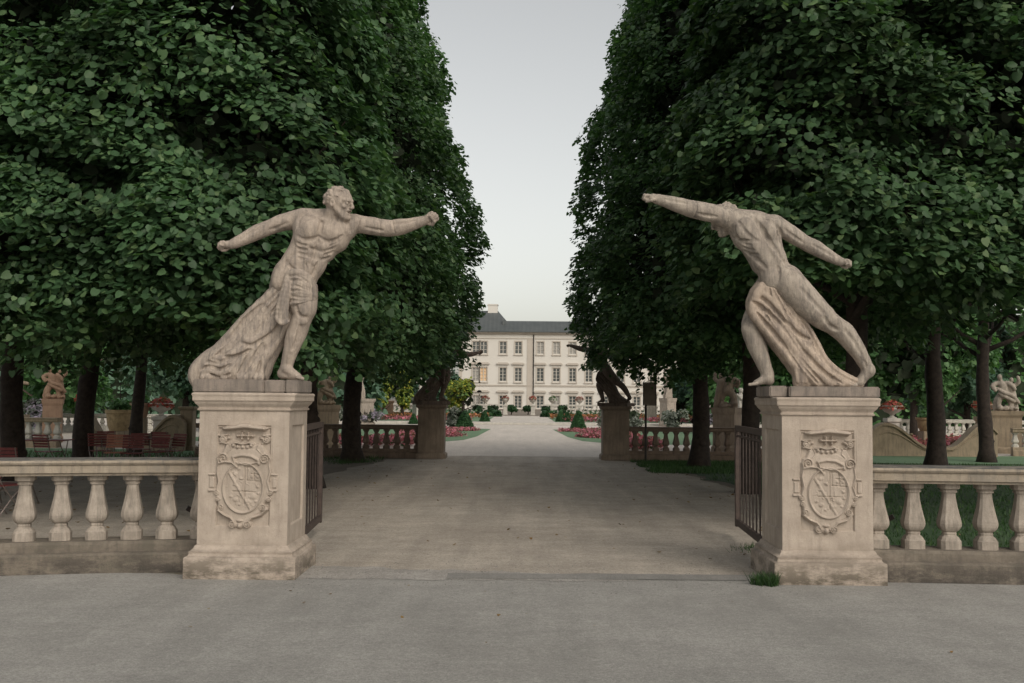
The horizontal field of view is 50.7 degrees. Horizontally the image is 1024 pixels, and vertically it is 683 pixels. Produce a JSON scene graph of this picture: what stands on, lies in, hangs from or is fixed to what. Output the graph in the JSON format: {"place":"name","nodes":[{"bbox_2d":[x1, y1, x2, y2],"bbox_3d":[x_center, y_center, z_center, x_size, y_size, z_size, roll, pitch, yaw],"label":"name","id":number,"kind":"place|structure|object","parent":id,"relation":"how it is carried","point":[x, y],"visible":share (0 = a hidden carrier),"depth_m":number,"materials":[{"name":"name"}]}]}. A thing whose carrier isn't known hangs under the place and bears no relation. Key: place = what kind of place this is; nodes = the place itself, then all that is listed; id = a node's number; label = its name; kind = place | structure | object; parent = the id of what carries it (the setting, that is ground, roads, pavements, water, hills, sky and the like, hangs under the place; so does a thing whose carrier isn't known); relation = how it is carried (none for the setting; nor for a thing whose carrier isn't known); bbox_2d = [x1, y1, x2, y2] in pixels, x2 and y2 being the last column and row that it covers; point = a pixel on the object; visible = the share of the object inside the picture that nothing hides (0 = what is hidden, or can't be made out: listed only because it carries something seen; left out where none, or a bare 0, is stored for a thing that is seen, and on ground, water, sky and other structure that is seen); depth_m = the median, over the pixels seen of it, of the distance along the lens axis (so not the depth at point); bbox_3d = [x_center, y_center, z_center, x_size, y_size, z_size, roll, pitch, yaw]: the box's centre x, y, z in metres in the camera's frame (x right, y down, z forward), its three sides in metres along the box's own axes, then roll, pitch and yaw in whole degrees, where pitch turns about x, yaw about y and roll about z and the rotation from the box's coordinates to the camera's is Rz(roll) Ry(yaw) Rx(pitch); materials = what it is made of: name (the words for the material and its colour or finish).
{"place":"outdoors","nodes":[
{"label":"outdoors","id":0,"kind":"place"},
{"bbox_2d":[0,475,195,538],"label":"gravel ground","id":1,"kind":"structure","parent":0,"point":[115,486],"depth_m":17.45,"materials":[{"name":"gravel"}]},
{"bbox_2d":[0,476,17,514],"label":"garden chair","id":2,"kind":"object","parent":1,"relation":"on","point":[3,484],"visible":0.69,"depth_m":15.44,"materials":[{"name":"metal"}]},
{"bbox_2d":[0,447,17,497],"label":"garden chair","id":3,"kind":"object","parent":1,"relation":"on","point":[12,451],"visible":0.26,"depth_m":18.32,"materials":[{"name":"wood"}]},
{"bbox_2d":[0,0,85,373],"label":"lime tree","id":4,"kind":"object","parent":1,"relation":"on","point":[55,363],"visible":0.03,"depth_m":16.35,"materials":[{"name":"green plant"}]},
{"bbox_2d":[31,434,61,456],"bbox_3d":[-10.647,2.553,24.735,0.470,0.869,0.536,-1,-3,20],"label":"garden chair","id":5,"kind":"object","parent":1,"relation":"on","point":[42,445],"visible":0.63,"depth_m":24.57,"materials":[{"name":"wood"}]},
{"bbox_2d":[0,0,197,480],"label":"lime tree","id":6,"kind":"object","parent":1,"relation":"on","point":[12,428],"visible":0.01,"depth_m":22.11,"materials":[{"name":"green plant"}]},
{"bbox_2d":[88,433,112,456],"bbox_3d":[-9.690,2.596,25.399,0.470,0.869,0.536,3,-4,-35],"label":"garden chair","id":7,"kind":"object","parent":1,"relation":"on","point":[96,441],"visible":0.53,"depth_m":25.53,"materials":[{"name":"wood"}]},
{"bbox_2d":[3,17,228,456],"bbox_3d":[-10.396,-3.529,28.588,7.694,13.533,8.775,0,-3,0],"label":"lime tree","id":8,"kind":"object","parent":1,"relation":"on","point":[83,425],"depth_m":25.62,"materials":[{"name":"brown plant"}]},
{"bbox_2d":[104,434,127,456],"bbox_3d":[-9.029,2.559,24.601,0.470,0.869,0.536,1,-3,-12],"label":"garden chair","id":9,"kind":"object","parent":1,"relation":"on","point":[113,437],"visible":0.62,"depth_m":24.79,"materials":[{"name":"wood"}]},
{"bbox_2d":[119,435,144,456],"bbox_3d":[-8.593,2.552,24.399,0.470,0.869,0.536,1,-3,-10],"label":"garden chair","id":10,"kind":"object","parent":1,"relation":"on","point":[138,444],"visible":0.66,"depth_m":24.59,"materials":[{"name":"wood"}]},
{"bbox_2d":[143,434,170,456],"bbox_3d":[-8.254,2.586,24.995,0.470,0.869,0.536,0,-3,15],"label":"garden chair","id":11,"kind":"object","parent":1,"relation":"on","point":[159,443],"visible":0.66,"depth_m":25.18,"materials":[{"name":"wood"}]},
{"bbox_2d":[157,433,186,456],"bbox_3d":[-8.059,2.619,25.586,0.470,0.869,0.536,-2,-4,35],"label":"garden chair","id":12,"kind":"object","parent":1,"relation":"on","point":[182,444],"visible":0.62,"depth_m":25.70,"materials":[{"name":"wood"}]},
{"bbox_2d":[0,0,426,390],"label":"lime tree","id":13,"kind":"object","parent":1,"relation":"on","point":[328,102],"visible":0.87,"depth_m":13.13,"materials":[{"name":"green plant"}]},
{"bbox_2d":[26,448,194,456],"bbox_3d":[-24.586,3.247,32.243,30.100,0.001,6.400,0,-3,0],"label":"grass strip","id":14,"kind":"object","parent":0,"point":[70,450],"depth_m":33.36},
{"bbox_2d":[104,335,210,456],"bbox_3d":[-10.008,-3.287,33.421,8.244,13.581,9.198,0,-3,0],"label":"lime tree","id":15,"kind":"object","parent":14,"relation":"on","point":[137,410],"depth_m":30.93,"materials":[{"name":"brown plant"}]},
{"bbox_2d":[143,414,186,450],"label":"curved garden wall","id":16,"kind":"structure","parent":14,"relation":"on","point":[173,424],"depth_m":34.30,"materials":[{"name":"stone"}]},
{"bbox_2d":[178,406,198,450],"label":"stone pillar","id":17,"kind":"structure","parent":14,"relation":"on","point":[188,414],"depth_m":34.59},
{"bbox_2d":[26,449,384,462],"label":"grass","id":18,"kind":"structure","parent":14,"relation":"on","point":[184,454],"depth_m":30.91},
{"bbox_2d":[129,395,150,435],"bbox_3d":[-13.458,2.609,39.010,0.725,2.215,0.725,-1,-3,27],"label":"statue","id":19,"kind":"object","parent":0,"point":[145,419],"visible":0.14,"depth_m":38.93,"materials":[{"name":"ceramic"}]},
{"bbox_2d":[196,429,489,440],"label":"garden lawn","id":20,"kind":"structure","parent":0,"point":[470,434],"depth_m":52.87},
{"bbox_2d":[446,406,461,426],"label":"flowering shrub","id":21,"kind":"object","parent":20,"relation":"on","point":[455,412],"visible":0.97,"depth_m":63.07,"materials":[{"name":"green plant"}]},
{"bbox_2d":[378,417,492,420],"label":"garden lawn","id":22,"kind":"structure","parent":0,"point":[476,419],"depth_m":87.35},
{"bbox_2d":[375,376,394,415],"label":"garden tree","id":23,"kind":"object","parent":22,"relation":"on","point":[388,392],"visible":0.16,"depth_m":95.84,"materials":[{"name":"green plant"}]},
{"bbox_2d":[393,371,413,414],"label":"garden tree","id":24,"kind":"object","parent":22,"relation":"on","point":[403,402],"visible":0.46,"depth_m":96.62,"materials":[{"name":"green plant"}]},
{"bbox_2d":[0,573,1023,682],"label":"forecourt","id":25,"kind":"structure","parent":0,"point":[102,628],"depth_m":8.10,"materials":[{"name":"concrete"}]},
{"bbox_2d":[0,457,198,575],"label":"stone balustrade","id":26,"kind":"object","parent":25,"relation":"on","point":[166,548],"visible":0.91,"depth_m":10.71,"materials":[{"name":"stone"}]},
{"bbox_2d":[182,392,315,579],"bbox_3d":[-2.597,1.414,10.878,1.072,1.790,1.072,0,-3,0],"label":"stone pedestal","id":27,"kind":"object","parent":25,"relation":"on","point":[251,489],"visible":1,"depth_m":10.43,"materials":[{"name":"stone"}]},
{"bbox_2d":[188,186,438,392],"bbox_3d":[-2.002,-0.523,10.977,2.520,2.099,0.720,0,-3,0],"label":"fencer statue","id":28,"kind":"object","parent":27,"relation":"on","point":[241,354],"visible":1,"depth_m":10.85,"materials":[{"name":"stone"}]},
{"bbox_2d":[305,422,323,534],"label":"iron gate","id":29,"kind":"structure","parent":27,"relation":"attached to","point":[312,523],"depth_m":13.43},
{"bbox_2d":[296,566,637,581],"bbox_3d":[-0.535,2.310,10.752,3.500,0.001,0.840,0,-3,0],"label":"path edge","id":30,"kind":"object","parent":25,"relation":"on","point":[347,572],"visible":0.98,"depth_m":10.68,"materials":[{"name":"stone"}]},
{"bbox_2d":[274,554,820,610],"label":"pebbles","id":31,"kind":"object","parent":25,"relation":"on","point":[535,579],"visible":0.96,"depth_m":10.53,"materials":[{"name":"stone"}]},
{"bbox_2d":[446,573,763,579],"bbox_3d":[0.964,2.313,10.639,3.207,0.001,0.362,1,-3,-1],"label":"threshold","id":32,"kind":"object","parent":25,"relation":"on","point":[590,576],"visible":0.92,"depth_m":10.62,"materials":[{"name":"stone"}]},
{"bbox_2d":[742,569,781,586],"bbox_3d":[2.400,2.243,10.247,0.406,0.143,0.419,0,-3,0],"label":"weed tuft","id":33,"kind":"object","parent":25,"relation":"on","point":[770,581],"visible":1,"depth_m":10.21,"materials":[{"name":"green plant"}]},
{"bbox_2d":[751,397,887,585],"bbox_3d":[3.043,1.459,10.837,1.072,1.790,1.072,0,-3,0],"label":"stone pedestal","id":34,"kind":"object","parent":25,"relation":"on","point":[817,490],"visible":1,"depth_m":10.39,"materials":[{"name":"stone"}]},
{"bbox_2d":[735,425,761,541],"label":"iron gate","id":35,"kind":"structure","parent":34,"relation":"attached to","point":[747,529],"depth_m":13.13,"materials":[{"name":"metal"}]},
{"bbox_2d":[642,193,879,397],"bbox_3d":[2.478,-0.465,10.948,2.345,2.055,0.710,0,-3,0],"label":"fencer statue","id":36,"kind":"object","parent":34,"relation":"on","point":[786,304],"visible":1,"depth_m":10.82,"materials":[{"name":"grey stone"}]},
{"bbox_2d":[873,464,1023,584],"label":"stone balustrade","id":37,"kind":"object","parent":25,"relation":"on","point":[949,558],"visible":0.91,"depth_m":10.56,"materials":[{"name":"stone"}]},
{"bbox_2d":[32,416,1023,456],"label":"garden gravel","id":38,"kind":"structure","parent":0,"point":[526,440],"depth_m":43.33,"materials":[{"name":"gravel"}]},
{"bbox_2d":[23,391,50,430],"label":"flowering shrub","id":39,"kind":"object","parent":38,"relation":"on","point":[34,408],"visible":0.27,"depth_m":47.46,"materials":[{"name":"white plant"}]},
{"bbox_2d":[24,417,61,447],"bbox_3d":[-17.075,3.027,35.993,4.069,1.000,0.430,0,-3,0],"label":"stone balustrade","id":40,"kind":"object","parent":38,"relation":"on","point":[29,421],"visible":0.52,"depth_m":35.90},
{"bbox_2d":[41,367,67,442],"bbox_3d":[-16.997,2.343,40.060,0.897,2.800,0.750,2,-3,-20],"label":"garden statue","id":41,"kind":"object","parent":38,"relation":"on","point":[53,404],"visible":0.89,"depth_m":39.88,"materials":[{"name":"stone"}]},
{"bbox_2d":[23,343,115,432],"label":"garden tree","id":42,"kind":"object","parent":38,"relation":"on","point":[36,389],"visible":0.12,"depth_m":49.32,"materials":[{"name":"green plant"}]},
{"bbox_2d":[105,382,131,445],"bbox_3d":[-13.454,2.507,37.013,0.950,2.206,0.950,0,-3,0],"label":"clay planter","id":43,"kind":"object","parent":38,"relation":"on","point":[118,416],"visible":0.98,"depth_m":36.70,"materials":[{"name":"ceramic"}]},
{"bbox_2d":[63,413,179,431],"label":"stone balustrade","id":44,"kind":"object","parent":38,"relation":"on","point":[68,427],"visible":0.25,"depth_m":51.86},
{"bbox_2d":[119,348,199,414],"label":"garden tree","id":45,"kind":"object","parent":38,"relation":"on","point":[180,387],"visible":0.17,"depth_m":54.69,"materials":[{"name":"green plant"}]},
{"bbox_2d":[148,396,174,429],"bbox_3d":[-12.689,2.850,38.985,0.943,1.744,0.968,0,-3,0],"label":"flower urn","id":46,"kind":"object","parent":38,"relation":"on","point":[162,406],"visible":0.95,"depth_m":38.77,"materials":[{"name":"stone"}]},
{"bbox_2d":[0,341,387,418],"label":"clipped hedge","id":47,"kind":"object","parent":38,"relation":"on","point":[126,393],"visible":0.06,"depth_m":84.30,"materials":[{"name":"green plant"}]},
{"bbox_2d":[317,376,340,447],"bbox_3d":[-6.429,2.379,36.971,0.909,2.575,0.910,2,-3,-28],"label":"garden statue","id":48,"kind":"object","parent":38,"relation":"on","point":[328,410],"visible":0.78,"depth_m":36.76,"materials":[{"name":"stone"}]},
{"bbox_2d":[360,378,375,423],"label":"garden statue","id":49,"kind":"object","parent":38,"relation":"on","point":[367,405],"visible":0.27,"depth_m":65.67,"materials":[{"name":"stone"}]},
{"bbox_2d":[360,408,384,421],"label":"flowering shrub","id":50,"kind":"object","parent":38,"relation":"on","point":[376,415],"visible":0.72,"depth_m":65.73,"materials":[{"name":"white plant"}]},
{"bbox_2d":[339,433,414,445],"bbox_3d":[-5.612,3.582,39.633,4.627,0.549,3.713,0,-3,0],"label":"flower bed","id":51,"kind":"object","parent":38,"relation":"on","point":[391,437],"visible":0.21,"depth_m":38.38,"materials":[{"name":"pink plant"}]},
{"bbox_2d":[393,406,501,416],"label":"clipped hedge","id":52,"kind":"object","parent":38,"relation":"on","point":[495,413],"visible":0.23,"depth_m":105.96,"materials":[{"name":"green plant"}]},
{"bbox_2d":[456,410,474,426],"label":"topiary cone","id":53,"kind":"object","parent":38,"relation":"on","point":[464,419],"visible":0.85,"depth_m":62.66,"materials":[{"name":"green plant"}]},
{"bbox_2d":[339,421,761,426],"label":"stone kerb","id":54,"kind":"structure","parent":38,"relation":"on","point":[474,423],"depth_m":73.01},
{"bbox_2d":[570,410,586,428],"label":"topiary cone","id":55,"kind":"object","parent":38,"relation":"on","point":[578,421],"visible":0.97,"depth_m":64.71,"materials":[{"name":"green plant"}]},
{"bbox_2d":[540,408,692,417],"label":"clipped hedge","id":56,"kind":"object","parent":38,"relation":"on","point":[544,413],"visible":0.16,"depth_m":106.00,"materials":[{"name":"green plant"}]},
{"bbox_2d":[629,410,643,426],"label":"flowering shrub","id":57,"kind":"object","parent":38,"relation":"on","point":[634,419],"visible":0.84,"depth_m":69.37,"materials":[{"name":"grey plant"}]},
{"bbox_2d":[629,434,663,449],"bbox_3d":[4.500,3.667,39.616,2.151,0.563,3.820,0,-3,0],"label":"flower bed","id":58,"kind":"object","parent":38,"relation":"on","point":[650,440],"visible":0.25,"depth_m":38.24,"materials":[{"name":"pink plant"}]},
{"bbox_2d":[659,375,676,426],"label":"garden statue","id":59,"kind":"object","parent":38,"relation":"on","point":[667,401],"visible":0.5,"depth_m":71.60,"materials":[{"name":"stone"}]},
{"bbox_2d":[661,409,688,426],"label":"flowering shrub","id":60,"kind":"object","parent":38,"relation":"on","point":[671,418],"visible":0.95,"depth_m":63.30,"materials":[{"name":"grey plant"}]},
{"bbox_2d":[711,372,741,450],"bbox_3d":[7.317,2.376,36.892,0.975,2.804,0.864,-1,-4,30],"label":"garden statue","id":61,"kind":"object","parent":38,"relation":"on","point":[724,415],"visible":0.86,"depth_m":36.68,"materials":[{"name":"stone"}]},
{"bbox_2d":[684,308,1023,426],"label":"clipped hedge","id":62,"kind":"object","parent":38,"relation":"on","point":[1016,369],"visible":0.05,"depth_m":79.89,"materials":[{"name":"green plant"}]},
{"bbox_2d":[880,399,905,426],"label":"flower urn","id":63,"kind":"object","parent":38,"relation":"on","point":[892,408],"visible":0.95,"depth_m":42.56,"materials":[{"name":"stone"}]},
{"bbox_2d":[915,408,926,445],"bbox_3d":[15.342,3.075,39.788,0.907,1.850,0.907,0,-3,0],"label":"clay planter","id":64,"kind":"object","parent":38,"relation":"on","point":[921,418],"visible":0.44,"depth_m":39.59,"materials":[{"name":"ceramic"}]},
{"bbox_2d":[867,302,1003,435],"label":"garden tree","id":65,"kind":"object","parent":38,"relation":"on","point":[907,367],"visible":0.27,"depth_m":48.81,"materials":[{"name":"green plant"}]},
{"bbox_2d":[900,419,974,436],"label":"stone balustrade","id":66,"kind":"object","parent":38,"relation":"on","point":[949,422],"visible":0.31,"depth_m":51.61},
{"bbox_2d":[903,305,1016,430],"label":"garden tree","id":67,"kind":"object","parent":38,"relation":"on","point":[965,398],"visible":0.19,"depth_m":53.89,"materials":[{"name":"green plant"}]},
{"bbox_2d":[910,433,1022,445],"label":"flower bed","id":68,"kind":"object","parent":38,"relation":"on","point":[950,439],"visible":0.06,"depth_m":39.26,"materials":[{"name":"red plant"}]},
{"bbox_2d":[990,374,1023,453],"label":"garden statue","id":69,"kind":"object","parent":38,"relation":"on","point":[1005,418],"visible":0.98,"depth_m":37.41,"materials":[{"name":"stone"}]},
{"bbox_2d":[1009,313,1023,356],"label":"garden tree","id":70,"kind":"object","parent":38,"relation":"on","point":[1021,329],"visible":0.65,"depth_m":52.26,"materials":[{"name":"green plant"}]},
{"bbox_2d":[1010,428,1023,455],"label":"stone balustrade","id":71,"kind":"object","parent":38,"relation":"on","point":[1016,450],"visible":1,"depth_m":35.62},
{"bbox_2d":[305,456,761,574],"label":"gravel path","id":72,"kind":"structure","parent":0,"point":[402,524],"depth_m":15.82,"materials":[{"name":"gravel"}]},
{"bbox_2d":[166,399,1023,574],"bbox_3d":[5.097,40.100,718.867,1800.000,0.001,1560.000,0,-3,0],"label":"ground","id":73,"kind":"structure","parent":0,"point":[329,468],"depth_m":29.12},
{"bbox_2d":[122,0,470,488],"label":"lime tree","id":74,"kind":"object","parent":73,"relation":"on","point":[433,311],"visible":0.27,"depth_m":20.61,"materials":[{"name":"green plant"}]},
{"bbox_2d":[194,423,417,457],"bbox_3d":[-5.963,2.906,31.693,6.549,0.970,0.410,1,-3,-1],"label":"stone balustrade","id":75,"kind":"object","parent":73,"relation":"on","point":[396,451],"visible":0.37,"depth_m":31.62,"materials":[{"name":"stone"}]},
{"bbox_2d":[211,0,492,462],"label":"lime tree","id":76,"kind":"object","parent":73,"relation":"on","point":[351,428],"visible":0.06,"depth_m":27.87,"materials":[{"name":"green plant"}]},
{"bbox_2d":[415,405,447,458],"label":"stone pillar","id":77,"kind":"structure","parent":73,"relation":"on","point":[431,431],"depth_m":31.36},
{"bbox_2d":[412,347,482,404],"bbox_3d":[-1.903,0.934,32.101,2.268,1.890,0.648,2,-4,-32],"label":"fencer statue","id":78,"kind":"object","parent":77,"relation":"on","point":[422,397],"visible":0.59,"depth_m":31.73,"materials":[{"name":"stone"}]},
{"bbox_2d":[444,376,476,410],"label":"garden tree","id":79,"kind":"object","parent":73,"relation":"on","point":[458,393],"visible":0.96,"depth_m":117.31,"materials":[{"name":"green plant"}]},
{"bbox_2d":[393,403,678,413],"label":"terrace balustrade","id":80,"kind":"object","parent":73,"relation":"on","point":[557,405],"visible":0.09,"depth_m":127.76,"materials":[{"name":"stone"}]},
{"bbox_2d":[459,304,676,409],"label":"palace","id":81,"kind":"structure","parent":73,"relation":"on","point":[520,362],"depth_m":190.00,"materials":[{"name":"paint"}]},
{"bbox_2d":[497,362,508,382],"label":"window","id":82,"kind":"structure","parent":81,"relation":"in","point":[502,371],"depth_m":190.05,"materials":[{"name":"white glass"}]},
{"bbox_2d":[534,363,545,382],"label":"window","id":83,"kind":"structure","parent":81,"relation":"in","point":[540,371],"depth_m":190.05,"materials":[{"name":"white glass"}]},
{"bbox_2d":[550,363,562,382],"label":"window","id":84,"kind":"structure","parent":81,"relation":"in","point":[556,371],"depth_m":190.00,"materials":[{"name":"white glass"}]},
{"bbox_2d":[599,406,631,460],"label":"stone pillar","id":85,"kind":"structure","parent":73,"relation":"on","point":[614,433],"depth_m":31.32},
{"bbox_2d":[566,344,634,405],"bbox_3d":[2.590,0.988,32.041,2.111,1.849,0.639,-1,-3,28],"label":"fencer statue","id":86,"kind":"object","parent":85,"relation":"on","point":[606,384],"visible":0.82,"depth_m":31.72,"materials":[{"name":"stone"}]},
{"bbox_2d":[629,427,761,461],"bbox_3d":[6.711,3.007,31.599,6.599,0.970,0.410,0,-3,2],"label":"stone balustrade","id":87,"kind":"object","parent":73,"relation":"on","point":[717,453],"visible":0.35,"depth_m":31.55,"materials":[{"name":"stone"}]},
{"bbox_2d":[548,417,690,422],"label":"garden lawn","id":88,"kind":"structure","parent":0,"point":[594,420],"depth_m":88.02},
{"bbox_2d":[564,416,691,422],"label":"flower bed","id":89,"kind":"object","parent":88,"relation":"on","point":[591,419],"visible":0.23,"depth_m":84.83,"materials":[{"name":"red plant"}]},
{"bbox_2d":[663,368,692,415],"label":"garden tree","id":90,"kind":"object","parent":88,"relation":"on","point":[679,393],"visible":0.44,"depth_m":86.37,"materials":[{"name":"green plant"}]},
{"bbox_2d":[231,0,1023,398],"label":"sky","id":91,"kind":"structure","parent":0,"point":[528,75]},
{"bbox_2d":[553,429,761,444],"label":"garden lawn","id":92,"kind":"structure","parent":0,"point":[572,434],"depth_m":50.74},
{"bbox_2d":[557,427,630,432],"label":"flower bed","id":93,"kind":"object","parent":92,"relation":"on","point":[586,430],"visible":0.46,"depth_m":57.95,"materials":[{"name":"pink plant"}]},
{"bbox_2d":[723,347,845,414],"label":"garden tree","id":94,"kind":"object","parent":92,"relation":"on","point":[781,380],"visible":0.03,"depth_m":52.26,"materials":[{"name":"green plant"}]},
{"bbox_2d":[653,460,1023,546],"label":"lawn ground","id":95,"kind":"structure","parent":0,"point":[928,530],"depth_m":17.93,"materials":[{"name":"green plant"}]},
{"bbox_2d":[643,382,655,459],"bbox_3d":[3.880,2.278,30.485,0.380,2.260,0.087,0,-3,0],"label":"sign board","id":96,"kind":"object","parent":95,"relation":"on","point":[649,396],"visible":0.81,"depth_m":30.49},
{"bbox_2d":[630,459,761,473],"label":"grass","id":97,"kind":"structure","parent":95,"relation":"on","point":[659,465],"depth_m":27.59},
{"bbox_2d":[562,0,840,466],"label":"lime tree","id":98,"kind":"object","parent":95,"relation":"on","point":[585,312],"visible":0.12,"depth_m":27.58,"materials":[{"name":"green plant"}]},
{"bbox_2d":[580,0,954,493],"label":"lime tree","id":99,"kind":"object","parent":95,"relation":"on","point":[646,314],"visible":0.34,"depth_m":20.29,"materials":[{"name":"green plant"}]},
{"bbox_2d":[639,0,1023,386],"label":"lime tree","id":100,"kind":"object","parent":95,"relation":"on","point":[852,216],"visible":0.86,"depth_m":13.22,"materials":[{"name":"green plant"}]},
{"bbox_2d":[892,0,1022,464],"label":"lime tree","id":101,"kind":"object","parent":95,"relation":"on","point":[936,451],"visible":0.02,"depth_m":28.19,"materials":[{"name":"brown plant"}]},
{"bbox_2d":[968,3,1023,182],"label":"lime tree","id":102,"kind":"object","parent":95,"relation":"on","point":[1020,133],"visible":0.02,"depth_m":16.62,"materials":[{"name":"green plant"}]},
{"bbox_2d":[873,456,1023,463],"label":"grass strip","id":103,"kind":"object","parent":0,"point":[955,460],"depth_m":32.71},
{"bbox_2d":[872,422,926,455],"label":"curved garden wall","id":104,"kind":"structure","parent":103,"relation":"on","point":[890,439],"depth_m":34.81,"materials":[{"name":"stone"}]},
{"bbox_2d":[889,283,1023,462],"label":"lime tree","id":105,"kind":"object","parent":103,"relation":"on","point":[986,452],"visible":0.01,"depth_m":31.70,"materials":[{"name":"brown plant"}]},
{"bbox_2d":[946,424,997,456],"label":"curved garden wall","id":106,"kind":"structure","parent":103,"relation":"on","point":[965,443],"depth_m":34.79,"materials":[{"name":"stone"}]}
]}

